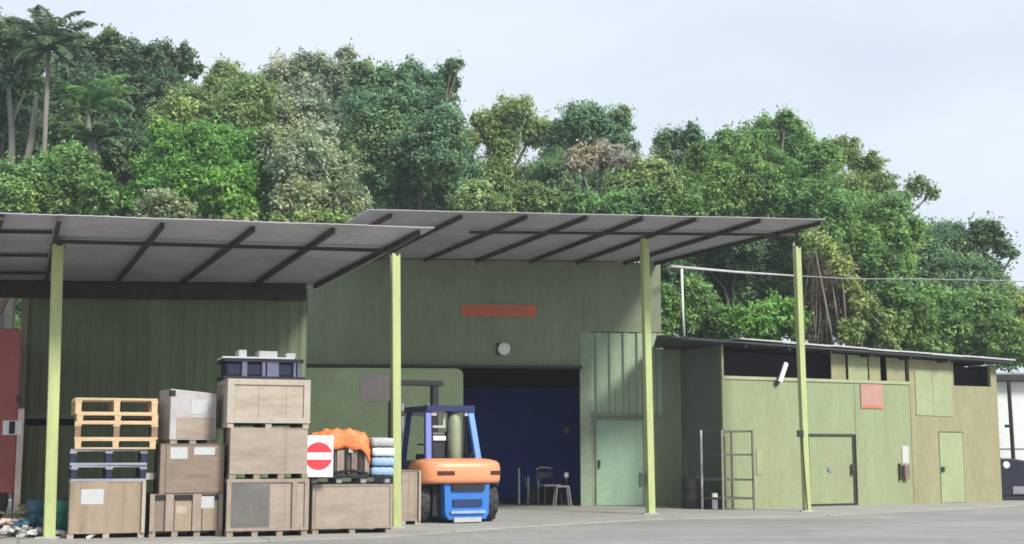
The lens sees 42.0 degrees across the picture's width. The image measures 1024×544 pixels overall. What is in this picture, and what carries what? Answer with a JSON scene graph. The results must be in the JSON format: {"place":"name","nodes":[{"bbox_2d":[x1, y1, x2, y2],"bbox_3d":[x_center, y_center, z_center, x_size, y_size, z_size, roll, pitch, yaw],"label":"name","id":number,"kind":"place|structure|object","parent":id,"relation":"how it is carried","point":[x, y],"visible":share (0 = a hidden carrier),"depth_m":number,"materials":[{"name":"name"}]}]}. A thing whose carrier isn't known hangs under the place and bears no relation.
{"place":"outdoors","nodes":[
{"label":"outdoors","id":0,"kind":"place"},
{"bbox_2d":[8,298,20,498],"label":"hillside","id":1,"kind":"structure","parent":0,"point":[10,494],"depth_m":58.74,"materials":[{"name":"green soil"}]},
{"bbox_2d":[0,298,21,328],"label":"undergrowth","id":2,"kind":"object","parent":1,"relation":"on","point":[17,318],"depth_m":56.44,"materials":[{"name":"green plant"}]},
{"bbox_2d":[1,85,24,328],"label":"bare trunk","id":3,"kind":"object","parent":1,"relation":"on","point":[11,131],"visible":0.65,"depth_m":44.47,"materials":[{"name":"grey plant"}]},
{"bbox_2d":[6,95,50,328],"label":"bare trunk","id":4,"kind":"object","parent":1,"relation":"on","point":[11,303],"visible":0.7,"depth_m":44.36,"materials":[{"name":"grey plant"}]},
{"bbox_2d":[0,7,58,182],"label":"broadleaf tree","id":5,"kind":"object","parent":1,"relation":"on","point":[16,78],"visible":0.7,"depth_m":45.82,"materials":[{"name":"green plant"}]},
{"bbox_2d":[5,78,85,214],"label":"background tree","id":6,"kind":"object","parent":1,"relation":"on","point":[21,150],"visible":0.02,"depth_m":56.45,"materials":[{"name":"green plant"}]},
{"bbox_2d":[0,4,97,158],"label":"palm tree","id":7,"kind":"object","parent":1,"relation":"on","point":[52,38],"visible":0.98,"depth_m":43.11,"materials":[{"name":"green plant"}]},
{"bbox_2d":[0,135,131,215],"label":"leafy shrub tree","id":8,"kind":"object","parent":1,"relation":"on","point":[59,179],"visible":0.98,"depth_m":41.86,"materials":[{"name":"green plant"}]},
{"bbox_2d":[22,106,158,216],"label":"broadleaf tree","id":9,"kind":"object","parent":1,"relation":"on","point":[115,158],"visible":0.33,"depth_m":45.99,"materials":[{"name":"green plant"}]},
{"bbox_2d":[49,74,138,214],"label":"palm tree","id":10,"kind":"object","parent":1,"relation":"on","point":[101,93],"visible":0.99,"depth_m":43.48,"materials":[{"name":"green plant"}]},
{"bbox_2d":[50,122,139,215],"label":"palm tree","id":11,"kind":"object","parent":1,"relation":"on","point":[96,132],"visible":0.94,"depth_m":43.32,"materials":[{"name":"green plant"}]},
{"bbox_2d":[27,23,206,141],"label":"broadleaf tree","id":12,"kind":"object","parent":1,"relation":"on","point":[151,68],"visible":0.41,"depth_m":53.80,"materials":[{"name":"green plant"}]},
{"bbox_2d":[128,184,200,218],"bbox_3d":[-10.380,1.483,39.261,2.304,9.023,1.275,0,-8,0],"label":"hillside shrub","id":13,"kind":"object","parent":1,"relation":"on","point":[167,202],"visible":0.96,"depth_m":39.57,"materials":[{"name":"green plant"}]},
{"bbox_2d":[119,111,284,221],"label":"leafy shrub tree","id":14,"kind":"object","parent":1,"relation":"on","point":[224,173],"visible":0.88,"depth_m":41.54,"materials":[{"name":"green plant"}]},
{"bbox_2d":[136,53,285,218],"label":"broadleaf tree","id":15,"kind":"object","parent":1,"relation":"on","point":[228,92],"visible":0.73,"depth_m":49.20,"materials":[{"name":"green plant"}]},
{"bbox_2d":[221,203,379,223],"bbox_3d":[-6.041,2.067,38.054,4.709,8.253,1.182,0,-8,0],"label":"creeper","id":16,"kind":"object","parent":1,"relation":"on","point":[301,216],"visible":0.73,"depth_m":38.45,"materials":[{"name":"green plant"}]},
{"bbox_2d":[246,119,375,223],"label":"leafy shrub tree","id":17,"kind":"object","parent":1,"relation":"on","point":[310,170],"visible":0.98,"depth_m":41.39,"materials":[{"name":"green plant"}]},
{"bbox_2d":[248,37,375,142],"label":"broadleaf tree","id":18,"kind":"object","parent":1,"relation":"on","point":[313,88],"visible":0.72,"depth_m":51.51,"materials":[{"name":"green plant"}]},
{"bbox_2d":[257,130,389,221],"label":"background tree","id":19,"kind":"object","parent":1,"relation":"on","point":[376,207],"visible":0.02,"depth_m":56.18,"materials":[{"name":"green plant"}]},
{"bbox_2d":[332,50,489,210],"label":"broadleaf tree","id":20,"kind":"object","parent":1,"relation":"on","point":[402,133],"visible":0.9,"depth_m":46.68,"materials":[{"name":"green plant"}]},
{"bbox_2d":[444,176,569,212],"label":"hillside shrub","id":21,"kind":"object","parent":1,"relation":"on","point":[473,195],"visible":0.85,"depth_m":42.51,"materials":[{"name":"green plant"}]},
{"bbox_2d":[462,89,556,195],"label":"broadleaf tree","id":22,"kind":"object","parent":1,"relation":"on","point":[497,127],"visible":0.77,"depth_m":50.97,"materials":[{"name":"green plant"}]},
{"bbox_2d":[471,156,630,211],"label":"background tree","id":23,"kind":"object","parent":1,"relation":"on","point":[539,165],"depth_m":56.59,"materials":[{"name":"green plant"}]},
{"bbox_2d":[516,98,642,213],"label":"broadleaf tree","id":24,"kind":"object","parent":1,"relation":"on","point":[583,121],"visible":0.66,"depth_m":49.46,"materials":[{"name":"green plant"}]},
{"bbox_2d":[561,136,641,194],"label":"blossom tree","id":25,"kind":"object","parent":1,"relation":"on","point":[603,156],"visible":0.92,"depth_m":45.53,"materials":[{"name":"beige plant"}]},
{"bbox_2d":[561,180,709,215],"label":"hillside shrub","id":26,"kind":"object","parent":1,"relation":"on","point":[653,202],"visible":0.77,"depth_m":42.84,"materials":[{"name":"green plant"}]},
{"bbox_2d":[596,151,694,214],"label":"leafy shrub tree","id":27,"kind":"object","parent":1,"relation":"on","point":[660,174],"visible":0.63,"depth_m":44.03,"materials":[{"name":"green plant"}]},
{"bbox_2d":[647,118,717,299],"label":"broadleaf tree","id":28,"kind":"object","parent":1,"relation":"on","point":[669,143],"visible":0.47,"depth_m":51.99,"materials":[{"name":"green plant"}]},
{"bbox_2d":[661,271,743,348],"bbox_3d":[5.478,3.195,39.976,3.292,6.471,2.321,0,-8,0],"label":"hillside shrub","id":29,"kind":"object","parent":1,"relation":"on","point":[706,314],"visible":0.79,"depth_m":39.85,"materials":[{"name":"green plant"}]},
{"bbox_2d":[651,209,820,337],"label":"broadleaf tree","id":30,"kind":"object","parent":1,"relation":"on","point":[766,256],"visible":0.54,"depth_m":46.15,"materials":[{"name":"green plant"}]},
{"bbox_2d":[677,103,852,255],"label":"broadleaf tree","id":31,"kind":"object","parent":1,"relation":"on","point":[763,167],"visible":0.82,"depth_m":47.16,"materials":[{"name":"green plant"}]},
{"bbox_2d":[728,287,813,340],"bbox_3d":[7.780,3.439,39.927,2.837,5.999,2.610,0,-8,0],"label":"hillside shrub","id":32,"kind":"object","parent":1,"relation":"on","point":[772,319],"visible":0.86,"depth_m":39.52,"materials":[{"name":"green plant"}]},
{"bbox_2d":[782,176,876,345],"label":"background tree","id":33,"kind":"object","parent":1,"relation":"on","point":[806,262],"visible":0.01,"depth_m":52.97,"materials":[{"name":"green plant"}]},
{"bbox_2d":[793,224,904,349],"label":"creeper","id":34,"kind":"object","parent":1,"relation":"on","point":[854,329],"visible":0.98,"depth_m":40.59,"materials":[{"name":"green plant"}]},
{"bbox_2d":[793,248,859,345],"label":"dry vines","id":35,"kind":"object","parent":34,"relation":"hanging from","point":[820,333],"visible":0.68,"depth_m":41.34,"materials":[{"name":"brown plant"}]},
{"bbox_2d":[792,173,936,317],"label":"broadleaf tree","id":36,"kind":"object","parent":1,"relation":"on","point":[881,237],"visible":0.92,"depth_m":44.96,"materials":[{"name":"green plant"}]},
{"bbox_2d":[831,132,941,215],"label":"broadleaf tree","id":37,"kind":"object","parent":1,"relation":"on","point":[871,178],"visible":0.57,"depth_m":49.65,"materials":[{"name":"green plant"}]},
{"bbox_2d":[849,268,1023,372],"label":"hillside shrub","id":38,"kind":"object","parent":1,"relation":"on","point":[929,319],"visible":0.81,"depth_m":41.75,"materials":[{"name":"green plant"}]},
{"bbox_2d":[870,211,1021,366],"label":"broadleaf tree","id":39,"kind":"object","parent":1,"relation":"on","point":[948,253],"visible":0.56,"depth_m":47.03,"materials":[{"name":"green plant"}]},
{"bbox_2d":[961,266,1023,372],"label":"background tree","id":40,"kind":"object","parent":1,"relation":"on","point":[1011,288],"depth_m":56.51,"materials":[{"name":"green plant"}]},
{"bbox_2d":[1005,286,1023,367],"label":"hillside shrub","id":41,"kind":"object","parent":1,"relation":"on","point":[1018,311],"visible":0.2,"depth_m":47.57,"materials":[{"name":"green plant"}]},
{"bbox_2d":[0,499,1023,543],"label":"concrete apron","id":42,"kind":"object","parent":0,"point":[518,516],"visible":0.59,"depth_m":25.34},
{"bbox_2d":[0,328,24,518],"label":"red truck","id":43,"kind":"object","parent":42,"relation":"on","point":[11,429],"visible":0.96,"depth_m":22.40,"materials":[{"name":"paint"}]},
{"bbox_2d":[0,504,29,528],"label":"leaf pile","id":44,"kind":"object","parent":42,"relation":"on","point":[23,511],"visible":0.25,"depth_m":21.23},
{"bbox_2d":[0,518,41,534],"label":"scrap heap","id":45,"kind":"object","parent":42,"relation":"on","point":[5,521],"visible":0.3,"depth_m":20.19,"materials":[{"name":"white paint"}]},
{"bbox_2d":[7,515,62,535],"bbox_3d":[-7.189,3.832,20.055,0.831,0.342,0.512,3,-8,-23],"label":"scrap heap","id":46,"kind":"object","parent":42,"relation":"on","point":[34,522],"visible":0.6,"depth_m":19.99,"materials":[{"name":"blue metal"}]},
{"bbox_2d":[26,498,43,519],"bbox_3d":[-7.574,3.873,21.274,0.357,0.530,0.357,0,-8,0],"label":"plastic drum","id":47,"kind":"object","parent":42,"relation":"on","point":[34,507],"visible":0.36,"depth_m":21.14,"materials":[{"name":"blue plastic"}]},
{"bbox_2d":[0,525,95,538],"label":"rubble heap","id":48,"kind":"object","parent":42,"relation":"on","point":[22,531],"visible":0.95,"depth_m":19.72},
{"bbox_2d":[56,498,67,534],"bbox_3d":[-6.961,3.770,20.582,0.273,0.550,0.273,0,-8,0],"label":"plastic drum","id":49,"kind":"object","parent":42,"relation":"on","point":[61,512],"visible":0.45,"depth_m":20.48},
{"bbox_2d":[66,480,145,538],"bbox_3d":[-6.139,3.569,20.140,1.090,0.832,1.030,3,-8,-19],"label":"wooden crate","id":50,"kind":"object","parent":42,"relation":"on","point":[103,509],"visible":0.93,"depth_m":19.70,"materials":[{"name":"beige wood"}]},
{"bbox_2d":[69,465,146,480],"bbox_3d":[-6.140,3.041,20.224,1.083,0.234,1.000,3,-8,-20],"label":"pallet","id":51,"kind":"object","parent":50,"relation":"on","point":[140,472],"visible":0.94,"depth_m":19.83,"materials":[{"name":"plastic"}]},
{"bbox_2d":[70,449,147,464],"bbox_3d":[-6.131,2.806,20.239,1.105,0.234,1.000,2,-8,-18],"label":"pallet","id":52,"kind":"object","parent":51,"relation":"on","point":[142,456],"visible":1,"depth_m":19.79,"materials":[{"name":"plastic"}]},
{"bbox_2d":[74,439,155,448],"bbox_3d":[-6.024,2.618,20.260,1.165,0.142,1.000,2,-8,-16],"label":"pallet","id":53,"kind":"object","parent":52,"relation":"on","point":[115,442],"visible":0.97,"depth_m":19.79,"materials":[{"name":"brown wood"}]},
{"bbox_2d":[74,422,157,438],"bbox_3d":[-6.036,2.425,20.316,1.198,0.254,1.000,2,-8,-18],"label":"pallet","id":54,"kind":"object","parent":53,"relation":"on","point":[153,429],"visible":0.99,"depth_m":19.88,"materials":[{"name":"brown wood"}]},
{"bbox_2d":[74,414,158,422],"bbox_3d":[-6.050,2.242,20.361,1.178,0.118,1.000,3,-8,-20],"label":"pallet","id":55,"kind":"object","parent":54,"relation":"on","point":[117,417],"visible":0.93,"depth_m":19.96,"materials":[{"name":"brown wood"}]},
{"bbox_2d":[71,398,157,414],"bbox_3d":[-6.093,2.068,20.412,1.196,0.238,1.000,3,-8,-21],"label":"pallet","id":56,"kind":"object","parent":55,"relation":"on","point":[151,406],"visible":0.98,"depth_m":20.07,"materials":[{"name":"brown wood"}]},
{"bbox_2d":[146,473,156,479],"bbox_3d":[-5.483,3.102,20.258,0.140,0.100,0.260,0,-8,0],"label":"white carton","id":57,"kind":"object","parent":50,"relation":"on","point":[151,476],"visible":0.8,"depth_m":20.13,"materials":[{"name":"cardboard"}]},
{"bbox_2d":[11,289,307,519],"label":"storage block","id":58,"kind":"structure","parent":42,"relation":"on","point":[133,348],"depth_m":25.46,"materials":[{"name":"green paint"}]},
{"bbox_2d":[144,492,222,537],"bbox_3d":[-5.034,3.705,20.421,1.064,0.636,1.030,3,-8,-19],"label":"wooden crate","id":59,"kind":"object","parent":42,"relation":"on","point":[172,515],"visible":0.93,"depth_m":19.97,"materials":[{"name":"brown wood"}]},
{"bbox_2d":[153,444,225,493],"bbox_3d":[-4.982,3.023,20.533,0.966,0.745,1.004,3,-8,-20],"label":"wooden crate","id":60,"kind":"object","parent":59,"relation":"on","point":[188,468],"visible":0.96,"depth_m":20.07,"materials":[{"name":"brown wood"}]},
{"bbox_2d":[158,389,216,443],"bbox_3d":[-5.028,2.243,20.634,0.725,0.827,0.650,4,-9,-30],"label":"wrapped box","id":61,"kind":"object","parent":60,"relation":"on","point":[187,417],"visible":0.98,"depth_m":20.38,"materials":[{"name":"grey plastic"}]},
{"bbox_2d":[0,213,434,538],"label":"front canopy","id":62,"kind":"object","parent":42,"relation":"on","point":[55,258],"visible":0.98,"depth_m":21.78,"materials":[{"name":"metal"}]},
{"bbox_2d":[222,477,308,536],"bbox_3d":[-3.837,3.613,20.557,1.232,0.854,1.030,3,-8,-19],"label":"wooden crate","id":63,"kind":"object","parent":42,"relation":"on","point":[272,506],"visible":0.88,"depth_m":20.12,"materials":[{"name":"brown wood"}]},
{"bbox_2d":[223,428,308,478],"bbox_3d":[-3.840,2.812,20.693,1.181,0.768,1.004,3,-8,-19],"label":"wooden crate","id":64,"kind":"object","parent":63,"relation":"on","point":[255,453],"visible":0.95,"depth_m":20.24,"materials":[{"name":"brown wood"}]},
{"bbox_2d":[216,378,310,428],"bbox_3d":[-3.888,2.068,20.815,1.265,0.736,1.064,3,-8,-21],"label":"wooden crate","id":65,"kind":"object","parent":64,"relation":"on","point":[262,403],"visible":0.98,"depth_m":20.37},
{"bbox_2d":[217,350,304,381],"bbox_3d":[-3.951,1.485,20.933,1.274,0.451,0.900,3,-8,-19],"label":"pallet","id":66,"kind":"object","parent":65,"relation":"on","point":[240,364],"visible":0.99,"depth_m":20.56,"materials":[{"name":"blue plastic"}]},
{"bbox_2d":[307,484,392,533],"bbox_3d":[-2.625,3.758,21.268,1.267,0.757,0.964,2,-8,-17],"label":"wooden crate","id":67,"kind":"object","parent":42,"relation":"on","point":[349,508],"visible":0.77,"depth_m":20.83,"materials":[{"name":"brown wood"}]},
{"bbox_2d":[308,476,390,484],"bbox_3d":[-2.646,3.323,21.314,1.246,0.116,0.950,2,-8,-16],"label":"pallet","id":68,"kind":"object","parent":67,"relation":"on","point":[358,480],"visible":0.86,"depth_m":21.02,"materials":[{"name":"black plastic"}]},
{"bbox_2d":[307,435,333,476],"bbox_3d":[-2.984,2.842,20.577,0.448,0.640,0.033,1,-11,-8],"label":"no entry sign","id":69,"kind":"object","parent":68,"relation":"on","point":[319,455],"visible":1,"depth_m":20.57,"materials":[{"name":"metal"}]},
{"bbox_2d":[333,447,369,474],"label":"wooden crate","id":70,"kind":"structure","parent":68,"relation":"on","point":[346,461],"depth_m":21.14,"materials":[{"name":"brown wood"}]},
{"bbox_2d":[311,428,370,463],"bbox_3d":[-2.856,2.787,21.376,1.080,0.581,0.720,2,-8,-17],"label":"tarpaulin","id":71,"kind":"object","parent":70,"relation":"on","point":[350,438],"visible":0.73,"depth_m":21.16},
{"bbox_2d":[367,466,393,475],"bbox_3d":[-2.162,3.213,21.509,0.353,0.165,0.720,2,-8,-17],"label":"sack","id":72,"kind":"object","parent":68,"relation":"on","point":[381,471],"visible":0.77,"depth_m":21.19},
{"bbox_2d":[370,457,393,466],"bbox_3d":[-2.145,3.061,21.535,0.353,0.164,0.720,2,-8,-16],"label":"sack","id":73,"kind":"object","parent":72,"relation":"on","point":[382,461],"visible":0.76,"depth_m":21.21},
{"bbox_2d":[371,447,394,456],"bbox_3d":[-2.145,2.909,21.555,0.353,0.165,0.720,2,-8,-17],"label":"sack","id":74,"kind":"object","parent":73,"relation":"on","point":[382,452],"visible":0.77,"depth_m":21.23,"materials":[{"name":"fabric"}]},
{"bbox_2d":[368,437,393,446],"bbox_3d":[-2.160,2.756,21.571,0.353,0.165,0.720,2,-8,-17],"label":"sack","id":75,"kind":"object","parent":74,"relation":"on","point":[381,442],"visible":0.74,"depth_m":21.25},
{"bbox_2d":[401,470,420,524],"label":"wooden crate","id":76,"kind":"object","parent":42,"relation":"on","point":[410,496],"visible":0.82,"depth_m":23.34,"materials":[{"name":"brown wood"}]},
{"bbox_2d":[389,380,499,522],"bbox_3d":[-1.664,3.389,25.647,1.691,2.669,4.105,3,-8,-24],"label":"forklift","id":77,"kind":"object","parent":42,"relation":"on","point":[455,487],"visible":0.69,"depth_m":23.99,"materials":[{"name":"orange paint"}]},
{"bbox_2d":[306,259,682,505],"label":"workshop building","id":78,"kind":"structure","parent":42,"relation":"on","point":[572,359],"depth_m":31.50,"materials":[{"name":"green paint"}]},
{"bbox_2d":[360,374,390,400],"bbox_3d":[-3.158,2.677,30.840,0.696,0.612,0.018,1,-8,-6],"label":"notice board","id":79,"kind":"object","parent":78,"relation":"attached to","point":[374,387],"depth_m":30.83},
{"bbox_2d":[306,367,462,481],"bbox_3d":[-3.268,3.786,30.708,4.292,3.151,0.070,1,-8,-6],"label":"sliding door","id":80,"kind":"structure","parent":78,"relation":"in","point":[335,402],"depth_m":30.78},
{"bbox_2d":[462,304,535,316],"bbox_3d":[-0.303,0.910,31.489,1.761,0.272,0.030,1,-8,-6],"label":"sign","id":81,"kind":"object","parent":78,"relation":"attached to","point":[500,310],"depth_m":31.48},
{"bbox_2d":[496,342,509,354],"bbox_3d":[-0.199,1.807,31.298,0.320,0.300,0.190,1,-8,-6],"label":"wall lamp","id":82,"kind":"object","parent":78,"relation":"attached to","point":[503,348],"visible":1,"depth_m":31.22,"materials":[{"name":"white paint"}]},
{"bbox_2d":[515,468,522,504],"bbox_3d":[0.165,5.109,31.803,0.180,0.860,0.175,0,-8,0],"label":"standing pipe","id":83,"kind":"object","parent":78,"relation":"on","point":[518,487],"visible":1,"depth_m":31.77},
{"bbox_2d":[524,477,564,503],"bbox_3d":[0.785,5.334,32.575,0.944,0.617,0.600,2,-8,-12],"label":"black crate","id":84,"kind":"object","parent":78,"relation":"on","point":[548,494],"visible":0.77,"depth_m":32.28,"materials":[{"name":"grey paint"}]},
{"bbox_2d":[535,467,561,504],"bbox_3d":[0.866,5.060,31.538,0.472,0.888,0.508,4,-8,-25],"label":"metal chair","id":85,"kind":"object","parent":78,"relation":"on","point":[544,474],"visible":0.92,"depth_m":31.69,"materials":[{"name":"grey paint"}]},
{"bbox_2d":[552,485,571,505],"bbox_3d":[1.171,5.229,31.182,0.416,0.463,0.316,1,-8,-10],"label":"step stool","id":86,"kind":"object","parent":78,"relation":"on","point":[556,490],"visible":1,"depth_m":31.12,"materials":[{"name":"grey paint"}]},
{"bbox_2d":[595,419,644,505],"bbox_3d":[2.541,4.481,31.337,1.166,2.041,0.100,1,-8,-6],"label":"door","id":87,"kind":"structure","parent":78,"relation":"in","point":[619,443],"depth_m":31.34,"materials":[{"name":"green paint"}]},
{"bbox_2d":[345,209,825,513],"bbox_3d":[0.312,2.191,28.562,12.138,5.803,7.621,0,-8,0],"label":"canopy","id":88,"kind":"object","parent":42,"relation":"on","point":[625,239],"visible":0.73,"depth_m":27.67,"materials":[{"name":"metal"}]},
{"bbox_2d":[639,473,644,486],"bbox_3d":[2.647,4.239,27.174,0.120,0.280,0.100,0,-8,0],"label":"switch box","id":89,"kind":"object","parent":88,"relation":"attached to","point":[641,479],"visible":1,"depth_m":27.12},
{"bbox_2d":[797,430,807,509],"bbox_3d":[6.160,4.195,28.248,0.194,1.671,0.100,0,-8,0],"label":"switch box","id":90,"kind":"object","parent":88,"relation":"attached to","point":[800,433],"visible":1,"depth_m":28.28,"materials":[{"name":"black metal"}]},
{"bbox_2d":[681,476,704,508],"bbox_3d":[4.048,4.933,29.777,0.540,0.730,0.540,0,-8,0],"label":"oil drum","id":91,"kind":"object","parent":42,"relation":"on","point":[691,493],"visible":0.88,"depth_m":29.56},
{"bbox_2d":[712,491,717,508],"bbox_3d":[4.455,5.015,29.293,0.120,0.400,0.100,0,-8,0],"label":"white jerrycan","id":92,"kind":"object","parent":42,"relation":"on","point":[714,502],"visible":1,"depth_m":29.24,"materials":[{"name":"paint"}]},
{"bbox_2d":[700,430,754,509],"bbox_3d":[4.739,4.362,29.353,1.020,1.751,0.590,2,-8,-14],"label":"metal rack","id":93,"kind":"object","parent":42,"relation":"on","point":[722,479],"visible":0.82,"depth_m":29.25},
{"bbox_2d":[654,335,1015,508],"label":"shed","id":94,"kind":"structure","parent":42,"relation":"on","point":[938,414],"depth_m":31.65,"materials":[{"name":"green paint"}]},
{"bbox_2d":[667,265,793,336],"bbox_3d":[5.565,0.771,33.196,0.107,1.936,5.540,-7,-11,44],"label":"pipe frame","id":95,"kind":"object","parent":94,"relation":"on","point":[681,268],"visible":0.91,"depth_m":31.89,"materials":[{"name":"white paint"}]},
{"bbox_2d":[756,451,762,474],"bbox_3d":[5.631,4.332,30.289,0.180,0.541,0.007,4,-9,-28],"label":"paint patch","id":96,"kind":"object","parent":94,"relation":"attached to","point":[759,455],"visible":1,"depth_m":30.28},
{"bbox_2d":[774,362,787,385],"bbox_3d":[6.210,2.354,30.801,0.339,0.555,0.180,4,-9,-28],"label":"flood lamp","id":97,"kind":"object","parent":94,"relation":"attached to","point":[781,374],"visible":1,"depth_m":30.75,"materials":[{"name":"metal"}]},
{"bbox_2d":[808,434,855,505],"bbox_3d":[7.498,4.647,31.258,1.403,1.691,0.110,4,-9,-28],"label":"door","id":98,"kind":"structure","parent":94,"relation":"in","point":[831,456],"depth_m":31.28,"materials":[{"name":"green paint"}]},
{"bbox_2d":[860,384,883,408],"bbox_3d":[8.661,2.991,32.086,0.702,0.575,0.029,4,-9,-28],"label":"shed notice","id":99,"kind":"object","parent":94,"relation":"attached to","point":[871,395],"visible":1,"depth_m":32.07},
{"bbox_2d":[898,463,909,479],"bbox_3d":[9.488,4.830,32.243,0.280,0.400,0.098,4,-9,-28],"label":"meter box","id":100,"kind":"object","parent":94,"relation":"attached to","point":[905,472],"visible":1,"depth_m":32.22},
{"bbox_2d":[902,446,908,463],"bbox_3d":[9.560,4.437,32.387,0.210,0.424,0.006,4,-9,-28],"label":"paper sheet","id":101,"kind":"object","parent":94,"relation":"attached to","point":[905,454],"visible":1,"depth_m":32.38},
{"bbox_2d":[938,432,964,502],"bbox_3d":[10.912,4.843,33.046,0.798,1.717,0.100,4,-9,-28],"label":"door","id":102,"kind":"structure","parent":94,"relation":"in","point":[951,460],"depth_m":33.04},
{"bbox_2d":[1000,458,1023,499],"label":"blue machine","id":103,"kind":"object","parent":42,"relation":"on","point":[1012,475],"visible":0.45,"depth_m":34.79,"materials":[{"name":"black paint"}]},
{"bbox_2d":[0,0,1023,372],"label":"sky","id":104,"kind":"structure","parent":0,"point":[936,86],"materials":[{"name":"white"}]},
{"bbox_2d":[560,472,572,504],"bbox_3d":[1.286,5.119,31.499,0.280,0.760,0.160,0,-8,0],"label":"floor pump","id":105,"kind":"object","parent":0,"point":[566,475],"visible":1,"depth_m":31.48,"materials":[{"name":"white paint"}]},
{"bbox_2d":[208,506,1023,543],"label":"ground","id":106,"kind":"structure","parent":0,"point":[999,525],"depth_m":21.37,"materials":[{"name":"concrete"}]},
{"bbox_2d":[0,298,8,327],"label":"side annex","id":107,"kind":"object","parent":106,"relation":"on","point":[3,302],"visible":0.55,"depth_m":27.08,"materials":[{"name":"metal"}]},
{"bbox_2d":[996,373,1023,459],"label":"white building","id":108,"kind":"structure","parent":106,"relation":"on","point":[1016,380],"depth_m":37.27,"materials":[{"name":"paint"}]},
{"bbox_2d":[1005,382,1014,458],"bbox_3d":[13.501,4.558,36.115,0.245,3.159,0.105,0,-8,0],"label":"roof pole","id":109,"kind":"object","parent":106,"relation":"on","point":[1010,425],"visible":0.76,"depth_m":36.14,"materials":[{"name":"black metal"}]},
{"bbox_2d":[802,276,1023,281],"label":"overhead cable","id":110,"kind":"object","parent":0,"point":[910,278],"visible":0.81,"depth_m":38.58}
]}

